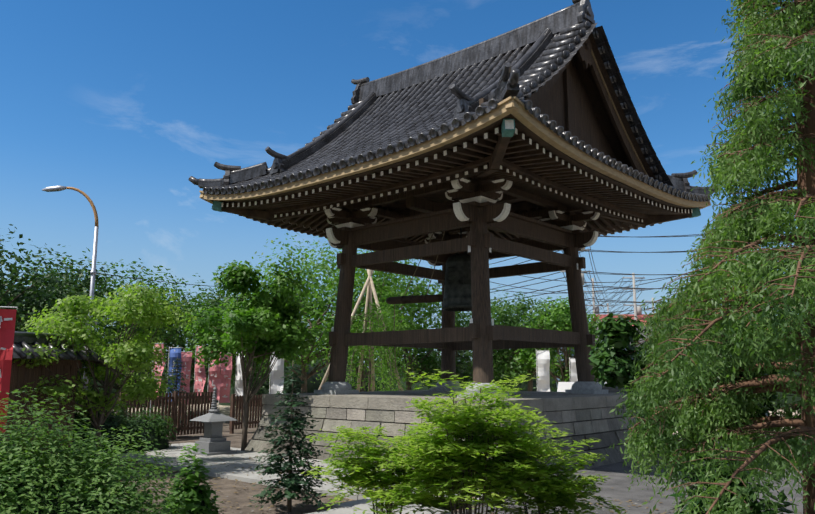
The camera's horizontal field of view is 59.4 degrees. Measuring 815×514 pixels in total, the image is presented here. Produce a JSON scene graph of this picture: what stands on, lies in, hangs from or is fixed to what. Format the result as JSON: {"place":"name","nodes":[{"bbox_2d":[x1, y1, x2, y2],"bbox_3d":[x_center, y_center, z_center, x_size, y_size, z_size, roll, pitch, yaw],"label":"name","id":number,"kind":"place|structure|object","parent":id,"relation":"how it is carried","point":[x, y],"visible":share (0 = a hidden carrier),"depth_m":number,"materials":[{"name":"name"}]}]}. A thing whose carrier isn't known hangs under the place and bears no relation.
{"place":"outdoors","nodes":[
{"label":"outdoors","id":0,"kind":"place"},
{"bbox_2d":[0,309,16,432],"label":"banner","id":1,"kind":"object","parent":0,"point":[7,330],"visible":0.9,"depth_m":11.04,"materials":[{"name":"red fabric"}]},
{"bbox_2d":[0,316,11,377],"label":"nobori marks","id":2,"kind":"object","parent":1,"relation":"attached to","point":[5,319],"visible":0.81,"depth_m":11.08},
{"bbox_2d":[168,348,181,399],"bbox_3d":[-8.354,4.236,25.620,0.420,1.900,0.221,0,-9,-1],"label":"banner","id":3,"kind":"object","parent":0,"point":[173,355],"visible":0.48,"depth_m":25.68,"materials":[{"name":"blue fabric"}]},
{"bbox_2d":[209,352,220,399],"bbox_3d":[-7.404,4.541,27.465,0.420,1.900,0.198,0,-9,-1],"label":"banner","id":4,"kind":"object","parent":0,"point":[215,370],"visible":0.56,"depth_m":27.43,"materials":[{"name":"red fabric"}]},
{"bbox_2d":[270,352,283,393],"bbox_3d":[-4.395,3.987,24.116,0.420,1.900,0.225,0,-9,-1],"label":"banner","id":5,"kind":"object","parent":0,"point":[277,371],"visible":0.5,"depth_m":24.12,"materials":[{"name":"white fabric"}]},
{"bbox_2d":[77,410,485,513],"bbox_3d":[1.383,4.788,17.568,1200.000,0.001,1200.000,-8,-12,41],"label":"ground","id":6,"kind":"structure","parent":0,"point":[227,490],"depth_m":11.56,"materials":[{"name":"soil"}]},
{"bbox_2d":[0,359,80,470],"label":"plank wall","id":7,"kind":"structure","parent":6,"relation":"on","point":[21,376],"depth_m":12.89,"materials":[{"name":"brown wood"}]},
{"bbox_2d":[12,336,94,359],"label":"roof wall","id":8,"kind":"structure","parent":7,"relation":"on","point":[29,341],"depth_m":12.82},
{"bbox_2d":[12,331,99,360],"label":"roof tiles","id":9,"kind":"object","parent":8,"relation":"on","point":[23,355],"depth_m":12.80,"materials":[{"name":"grey tile"}]},
{"bbox_2d":[0,224,81,332],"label":"tree","id":10,"kind":"object","parent":6,"relation":"on","point":[33,294],"depth_m":22.80,"materials":[{"name":"green plant"}]},
{"bbox_2d":[0,244,132,343],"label":"tree","id":11,"kind":"object","parent":6,"relation":"on","point":[64,261],"depth_m":29.13,"materials":[{"name":"green plant"}]},
{"bbox_2d":[0,256,134,391],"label":"tree","id":12,"kind":"object","parent":6,"relation":"on","point":[83,289],"depth_m":26.44,"materials":[{"name":"green plant"}]},
{"bbox_2d":[42,185,98,389],"bbox_3d":[-10.959,1.597,22.721,1.946,7.980,0.200,0,-9,-2],"label":"street light","id":13,"kind":"object","parent":6,"relation":"on","point":[93,271],"visible":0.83,"depth_m":22.96,"materials":[{"name":"white metal"}]},
{"bbox_2d":[66,187,98,226],"bbox_3d":[-10.577,-1.634,23.274,1.114,1.344,0.120,0,-9,0],"label":"street lamp arm","id":14,"kind":"object","parent":13,"relation":"attached to","point":[86,196],"visible":0.92,"depth_m":23.26},
{"bbox_2d":[8,234,794,320],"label":"wires","id":15,"kind":"object","parent":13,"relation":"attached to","point":[616,288],"visible":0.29,"depth_m":45.40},
{"bbox_2d":[72,363,81,439],"bbox_3d":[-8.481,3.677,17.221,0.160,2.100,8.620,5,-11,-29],"label":"post","id":16,"kind":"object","parent":6,"relation":"on","point":[80,366],"depth_m":13.65,"materials":[{"name":"brown wood"}]},
{"bbox_2d":[0,385,188,513],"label":"bush","id":17,"kind":"object","parent":6,"relation":"on","point":[75,470],"depth_m":4.95,"materials":[{"name":"green plant"}]},
{"bbox_2d":[13,281,196,472],"bbox_3d":[-6.138,2.339,13.879,4.106,3.636,3.466,-8,-12,41],"label":"tree","id":18,"kind":"object","parent":6,"relation":"on","point":[149,315],"depth_m":13.53,"materials":[{"name":"green plant"}]},
{"bbox_2d":[72,387,139,459],"bbox_3d":[-7.420,3.904,16.833,2.218,1.670,2.088,-8,-12,41],"label":"shrub","id":19,"kind":"object","parent":6,"relation":"on","point":[114,434],"depth_m":16.47,"materials":[{"name":"green plant"}]},
{"bbox_2d":[23,258,229,415],"bbox_3d":[-11.916,3.556,30.078,9.832,6.553,9.389,-8,-12,41],"label":"tree","id":20,"kind":"object","parent":6,"relation":"on","point":[172,332],"depth_m":29.47,"materials":[{"name":"green plant"}]},
{"bbox_2d":[124,405,176,450],"bbox_3d":[-6.611,4.269,17.689,1.543,1.240,1.526,-8,-12,41],"label":"shrub","id":21,"kind":"object","parent":6,"relation":"on","point":[143,417],"depth_m":17.41,"materials":[{"name":"green plant"}]},
{"bbox_2d":[153,344,164,391],"bbox_3d":[-8.711,3.995,24.898,0.420,1.900,0.232,-4,-10,25],"label":"banner","id":22,"kind":"object","parent":6,"relation":"on","point":[163,366],"visible":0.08,"depth_m":24.95,"materials":[{"name":"fabric"}]},
{"bbox_2d":[117,391,213,439],"bbox_3d":[-6.882,4.598,20.704,0.125,1.400,3.388,-6,-11,34],"label":"fence","id":23,"kind":"object","parent":6,"relation":"on","point":[189,398],"visible":0.46,"depth_m":21.02,"materials":[{"name":"brown wood"}]},
{"bbox_2d":[166,346,181,392],"bbox_3d":[-8.371,4.651,25.556,0.473,2.880,0.027,0,-9,-2],"label":"banner pole","id":24,"kind":"object","parent":6,"relation":"on","point":[168,358],"visible":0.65,"depth_m":25.71,"materials":[{"name":"grey metal"}]},
{"bbox_2d":[153,357,196,435],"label":"conifer","id":25,"kind":"object","parent":6,"relation":"on","point":[176,385],"depth_m":21.70,"materials":[{"name":"green plant"}]},
{"bbox_2d":[179,352,191,404],"bbox_3d":[-8.196,4.469,26.291,0.212,1.900,0.426,-19,-21,63],"label":"banner","id":26,"kind":"object","parent":6,"relation":"on","point":[187,359],"visible":0.62,"depth_m":26.36,"materials":[{"name":"red fabric"}]},
{"bbox_2d":[164,443,223,513],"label":"shrub","id":27,"kind":"object","parent":6,"relation":"on","point":[192,502],"depth_m":7.04,"materials":[{"name":"green plant"}]},
{"bbox_2d":[194,346,205,395],"bbox_3d":[-7.749,4.306,26.776,0.450,1.900,0.274,-8,-12,41],"label":"banner","id":28,"kind":"object","parent":6,"relation":"on","point":[198,376],"visible":0.65,"depth_m":26.74,"materials":[{"name":"fabric"}]},
{"bbox_2d":[188,386,236,455],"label":"stone tower","id":29,"kind":"structure","parent":6,"relation":"on","point":[212,441],"depth_m":16.55,"materials":[{"name":"grey stone"}]},
{"bbox_2d":[219,354,231,402],"bbox_3d":[-7.155,4.774,28.136,0.206,1.900,0.427,-19,-21,63],"label":"banner","id":30,"kind":"object","parent":6,"relation":"on","point":[224,389],"visible":0.71,"depth_m":28.11,"materials":[{"name":"red fabric"}]},
{"bbox_2d":[235,352,244,395],"bbox_3d":[-6.671,4.606,28.588,0.420,1.900,0.232,-4,-10,25],"label":"banner","id":31,"kind":"object","parent":6,"relation":"on","point":[239,386],"visible":0.44,"depth_m":28.54,"materials":[{"name":"white fabric"}]},
{"bbox_2d":[229,394,264,433],"bbox_3d":[-5.273,5.174,23.727,0.125,1.250,1.545,-6,-11,34],"label":"fence","id":32,"kind":"object","parent":6,"relation":"on","point":[255,399],"visible":0.65,"depth_m":23.55,"materials":[{"name":"brown wood"}]},
{"bbox_2d":[181,260,318,450],"bbox_3d":[-3.720,2.461,17.832,3.394,4.687,3.256,-8,-12,41],"label":"tree","id":33,"kind":"object","parent":6,"relation":"on","point":[268,326],"depth_m":17.35,"materials":[{"name":"green plant"}]},
{"bbox_2d":[250,363,329,511],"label":"conifer","id":34,"kind":"object","parent":6,"relation":"on","point":[288,483],"depth_m":9.89,"materials":[{"name":"green plant"}]},
{"bbox_2d":[112,443,529,513],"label":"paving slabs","id":35,"kind":"structure","parent":6,"relation":"on","point":[241,474],"depth_m":13.59,"materials":[{"name":"concrete"}]},
{"bbox_2d":[125,443,474,497],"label":"path litter","id":36,"kind":"object","parent":35,"relation":"on","point":[243,467],"depth_m":14.24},
{"bbox_2d":[311,299,422,391],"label":"tree","id":37,"kind":"object","parent":6,"relation":"on","point":[380,354],"depth_m":26.40,"materials":[{"name":"green plant"}]},
{"bbox_2d":[108,465,682,513],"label":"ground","id":38,"kind":"structure","parent":6,"relation":"on","point":[350,499],"depth_m":10.58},
{"bbox_2d":[151,481,649,512],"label":"pebbles","id":39,"kind":"object","parent":6,"relation":"on","point":[347,500],"visible":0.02,"depth_m":10.18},
{"bbox_2d":[244,390,676,479],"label":"platform","id":40,"kind":"structure","parent":6,"relation":"on","point":[385,402],"depth_m":15.37,"materials":[{"name":"grey stone"}]},
{"bbox_2d":[314,381,608,397],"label":"pillar base stones","id":41,"kind":"object","parent":40,"relation":"on","point":[337,388],"visible":0.67,"depth_m":17.57,"materials":[{"name":"stone"}]},
{"bbox_2d":[324,176,599,382],"bbox_3d":[1.383,0.821,18.224,5.908,4.698,5.908,-8,-12,41],"label":"frame","id":42,"kind":"object","parent":41,"relation":"on","point":[481,336],"depth_m":17.54,"materials":[{"name":"brown wood"}]},
{"bbox_2d":[386,294,443,303],"bbox_3d":[0.192,1.139,19.232,1.935,0.254,0.232,-8,-12,41],"label":"bell striker log","id":43,"kind":"object","parent":42,"relation":"attached to","point":[415,299],"visible":0.92,"depth_m":19.11,"materials":[{"name":"brown wood"}]},
{"bbox_2d":[393,231,444,369],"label":"ropes","id":44,"kind":"object","parent":42,"relation":"hanging from","point":[407,289],"visible":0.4,"depth_m":19.35,"materials":[{"name":"brown fabric"}]},
{"bbox_2d":[331,245,577,330],"bbox_3d":[1.315,0.829,16.764,3.377,1.810,6.276,-70,-70,80],"label":"beam end","id":45,"kind":"object","parent":42,"relation":"attached to","point":[471,320],"visible":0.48,"depth_m":15.37,"materials":[{"name":"wood"}]},
{"bbox_2d":[210,114,699,243],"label":"rafters","id":46,"kind":"object","parent":42,"relation":"on","point":[517,154],"visible":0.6,"depth_m":15.54,"materials":[{"name":"brown wood"}]},
{"bbox_2d":[199,51,710,236],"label":"eave boards","id":47,"kind":"object","parent":46,"relation":"on","point":[514,106],"visible":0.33,"depth_m":14.06,"materials":[{"name":"brown wood"}]},
{"bbox_2d":[208,23,691,206],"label":"roof tile ends","id":48,"kind":"object","parent":47,"relation":"on","point":[614,70],"visible":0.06,"depth_m":17.11,"materials":[{"name":"black ceramic"}]},
{"bbox_2d":[188,2,718,192],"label":"roof tiles","id":49,"kind":"object","parent":48,"relation":"on","point":[551,58],"visible":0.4,"depth_m":16.60,"materials":[{"name":"black ceramic"}]},
{"bbox_2d":[198,0,712,194],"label":"ridges","id":50,"kind":"object","parent":48,"relation":"on","point":[581,12],"visible":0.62,"depth_m":18.23,"materials":[{"name":"grey tile"}]},
{"bbox_2d":[203,28,710,205],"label":"roof covers","id":51,"kind":"object","parent":48,"relation":"on","point":[379,126],"visible":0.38,"depth_m":17.07,"materials":[{"name":"grey tile"}]},
{"bbox_2d":[257,32,655,198],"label":"gables","id":52,"kind":"object","parent":47,"relation":"on","point":[572,96],"visible":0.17,"depth_m":17.39,"materials":[{"name":"brown wood"}]},
{"bbox_2d":[221,120,692,229],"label":"rafter ends","id":53,"kind":"object","parent":46,"relation":"attached to","point":[509,124],"visible":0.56,"depth_m":14.80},
{"bbox_2d":[212,119,700,217],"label":"hip caps","id":54,"kind":"object","parent":53,"relation":"attached to","point":[216,205],"visible":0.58,"depth_m":18.09,"materials":[{"name":"metal"}]},
{"bbox_2d":[442,251,471,310],"bbox_3d":[1.383,0.524,18.274,1.020,1.645,1.020,-8,-12,41],"label":"bell","id":55,"kind":"object","parent":42,"relation":"hanging from","point":[457,294],"visible":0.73,"depth_m":17.89,"materials":[{"name":"brown metal"}]},
{"bbox_2d":[555,347,645,387],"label":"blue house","id":56,"kind":"structure","parent":6,"relation":"on","point":[573,355],"depth_m":45.72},
{"bbox_2d":[552,326,651,350],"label":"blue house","id":57,"kind":"structure","parent":56,"relation":"on","point":[630,342],"depth_m":46.02,"materials":[{"name":"concrete"}]},
{"bbox_2d":[560,249,645,319],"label":"utility poles","id":58,"kind":"object","parent":6,"relation":"on","point":[637,310],"visible":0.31,"depth_m":57.45,"materials":[{"name":"grey concrete"}]},
{"bbox_2d":[668,454,798,513],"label":"shrub","id":59,"kind":"object","parent":6,"relation":"on","point":[762,506],"visible":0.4,"depth_m":5.42,"materials":[{"name":"green plant"}]},
{"bbox_2d":[368,365,405,390],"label":"hedge","id":60,"kind":"object","parent":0,"point":[385,380],"depth_m":52.28,"materials":[{"name":"green plant"}]},
{"bbox_2d":[0,0,797,366],"label":"sky","id":61,"kind":"structure","parent":0,"point":[119,103],"materials":[{"name":"blue"}]},
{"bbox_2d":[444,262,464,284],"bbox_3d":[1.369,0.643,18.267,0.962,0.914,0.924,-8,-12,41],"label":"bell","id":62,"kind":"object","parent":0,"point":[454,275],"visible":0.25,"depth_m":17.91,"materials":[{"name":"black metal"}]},
{"bbox_2d":[128,403,796,446],"bbox_3d":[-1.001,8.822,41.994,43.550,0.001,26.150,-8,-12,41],"label":"fence","id":63,"kind":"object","parent":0,"point":[224,410],"depth_m":36.87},
{"bbox_2d":[76,335,162,407],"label":"hedge","id":64,"kind":"object","parent":63,"relation":"on","point":[112,391],"depth_m":41.03,"materials":[{"name":"green plant"}]},
{"bbox_2d":[110,274,263,408],"bbox_3d":[-10.877,4.349,35.625,8.649,6.802,9.108,-8,-12,41],"label":"tree","id":65,"kind":"object","parent":63,"relation":"on","point":[212,306],"depth_m":34.54,"materials":[{"name":"green plant"}]},
{"bbox_2d":[161,360,217,403],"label":"hedge","id":66,"kind":"object","parent":63,"relation":"on","point":[192,387],"depth_m":46.74,"materials":[{"name":"green plant"}]},
{"bbox_2d":[164,280,325,408],"bbox_3d":[-9.530,4.732,40.570,9.317,7.653,8.976,-8,-12,41],"label":"tree","id":67,"kind":"object","parent":63,"relation":"on","point":[256,370],"depth_m":39.18,"materials":[{"name":"green plant"}]},
{"bbox_2d":[219,355,329,406],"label":"hedge","id":68,"kind":"object","parent":63,"relation":"on","point":[312,386],"depth_m":44.10,"materials":[{"name":"green plant"}]},
{"bbox_2d":[218,233,396,392],"bbox_3d":[-4.457,2.976,33.539,8.029,8.812,8.062,-8,-12,41],"label":"tree","id":69,"kind":"object","parent":63,"relation":"on","point":[323,340],"depth_m":32.81,"materials":[{"name":"green plant"}]},
{"bbox_2d":[310,331,378,391],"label":"hedge","id":70,"kind":"object","parent":63,"relation":"on","point":[324,371],"depth_m":48.60,"materials":[{"name":"green plant"}]},
{"bbox_2d":[279,236,441,391],"bbox_3d":[-1.914,3.250,35.716,8.935,8.997,8.847,-8,-12,41],"label":"tree","id":71,"kind":"object","parent":63,"relation":"on","point":[412,324],"depth_m":35.24,"materials":[{"name":"green plant"}]},
{"bbox_2d":[318,269,402,391],"bbox_3d":[-1.856,3.265,27.124,4.000,6.184,2.216,1,-9,-4],"label":"support pole","id":72,"kind":"object","parent":63,"relation":"on","point":[369,285],"depth_m":27.07,"materials":[{"name":"brown wood"}]},
{"bbox_2d":[332,276,471,390],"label":"tree","id":73,"kind":"object","parent":63,"relation":"on","point":[426,362],"depth_m":39.02,"materials":[{"name":"green plant"}]},
{"bbox_2d":[396,348,502,390],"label":"hedge","id":74,"kind":"object","parent":63,"relation":"on","point":[422,387],"depth_m":44.74,"materials":[{"name":"green plant"}]},
{"bbox_2d":[455,320,472,386],"bbox_3d":[2.650,5.861,39.354,2.772,5.000,3.019,-8,-12,41],"label":"shrub","id":75,"kind":"object","parent":63,"relation":"on","point":[463,374],"depth_m":39.25,"materials":[{"name":"green plant"}]},
{"bbox_2d":[469,351,537,390],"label":"hedge","id":76,"kind":"object","parent":63,"relation":"on","point":[535,384],"depth_m":47.89,"materials":[{"name":"green plant"}]},
{"bbox_2d":[455,285,553,390],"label":"tree","id":77,"kind":"object","parent":63,"relation":"on","point":[495,302],"depth_m":42.43,"materials":[{"name":"green plant"}]},
{"bbox_2d":[465,291,574,390],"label":"tree","id":78,"kind":"object","parent":63,"relation":"on","point":[520,308],"depth_m":36.47,"materials":[{"name":"green plant"}]},
{"bbox_2d":[536,350,548,390],"bbox_3d":[5.530,5.215,29.021,0.553,2.900,0.027,0,-9,-2],"label":"nobori pole","id":79,"kind":"object","parent":63,"relation":"on","point":[536,361],"visible":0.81,"depth_m":29.18,"materials":[{"name":"white"}]},
{"bbox_2d":[513,296,605,384],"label":"tree","id":80,"kind":"object","parent":63,"relation":"on","point":[562,310],"depth_m":34.23,"materials":[{"name":"green plant"}]},
{"bbox_2d":[454,503,589,513],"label":"ground","id":81,"kind":"structure","parent":0,"point":[489,508],"depth_m":9.85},
{"bbox_2d":[301,425,462,513],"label":"shrub","id":82,"kind":"object","parent":81,"relation":"on","point":[367,481],"depth_m":7.97,"materials":[{"name":"green plant"}]},
{"bbox_2d":[372,368,587,513],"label":"shrub","id":83,"kind":"object","parent":81,"relation":"on","point":[429,457],"depth_m":7.09,"materials":[{"name":"green plant"}]},
{"bbox_2d":[462,424,625,513],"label":"shrub","id":84,"kind":"object","parent":81,"relation":"on","point":[561,498],"depth_m":7.44,"materials":[{"name":"green plant"}]},
{"bbox_2d":[586,313,780,511],"bbox_3d":[3.059,1.837,7.491,2.053,2.539,1.938,-8,-12,41],"label":"tree","id":85,"kind":"object","parent":81,"relation":"on","point":[617,335],"depth_m":7.40,"materials":[{"name":"green plant"}]},
{"bbox_2d":[537,351,549,391],"bbox_3d":[5.548,4.840,29.082,0.504,2.000,0.202,0,-9,0],"label":"nobori cloth","id":86,"kind":"object","parent":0,"point":[543,361],"visible":0.73,"depth_m":29.11,"materials":[{"name":"white fabric"}]},
{"bbox_2d":[549,348,556,391],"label":"hedge","id":87,"kind":"object","parent":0,"point":[554,385],"depth_m":50.92,"materials":[{"name":"green plant"}]},
{"bbox_2d":[570,359,577,381],"bbox_3d":[7.057,5.106,29.771,0.500,1.700,0.236,0,-9,-1],"label":"nobori cloth","id":88,"kind":"object","parent":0,"point":[573,370],"visible":0.25,"depth_m":29.83,"materials":[{"name":"white fabric"}]},
{"bbox_2d":[505,447,802,513],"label":"paved path","id":89,"kind":"structure","parent":0,"point":[616,485],"depth_m":11.48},
{"bbox_2d":[557,382,606,391],"bbox_3d":[7.099,5.056,25.000,3.400,1.340,1.480,1,-9,-8],"label":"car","id":90,"kind":"object","parent":89,"relation":"on","point":[563,386],"visible":0.12,"depth_m":24.93,"materials":[{"name":"white metal"}]},
{"bbox_2d":[602,385,627,392],"bbox_3d":[6.877,4.700,25.025,2.250,0.510,1.498,1,-9,-8],"label":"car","id":91,"kind":"object","parent":90,"relation":"on","point":[612,390],"visible":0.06,"depth_m":24.30,"materials":[{"name":"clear glass"}]},
{"bbox_2d":[578,459,799,513],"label":"asphalt litter","id":92,"kind":"object","parent":89,"relation":"on","point":[672,489],"visible":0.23,"depth_m":10.53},
{"bbox_2d":[609,0,814,513],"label":"conifer","id":93,"kind":"object","parent":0,"point":[754,77],"depth_m":5.77,"materials":[{"name":"green plant"}]},
{"bbox_2d":[724,329,800,409],"bbox_3d":[22.026,6.477,42.355,7.828,5.129,8.094,-8,-12,41],"label":"hedge","id":94,"kind":"object","parent":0,"point":[789,399],"depth_m":38.90,"materials":[{"name":"green plant"}]},
{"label":"house","id":95,"kind":"object","parent":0,"visible":0},
{"bbox_2d":[591,314,654,325],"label":"roof","id":96,"kind":"structure","parent":95,"relation":"on","point":[605,315],"depth_m":58.28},
{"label":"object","id":97,"kind":"object","parent":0,"visible":0},
{"bbox_2d":[52,351,104,365],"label":"roof tiles","id":98,"kind":"object","parent":97,"relation":"on","point":[94,360],"depth_m":14.02,"materials":[{"name":"grey tile"}]}
]}

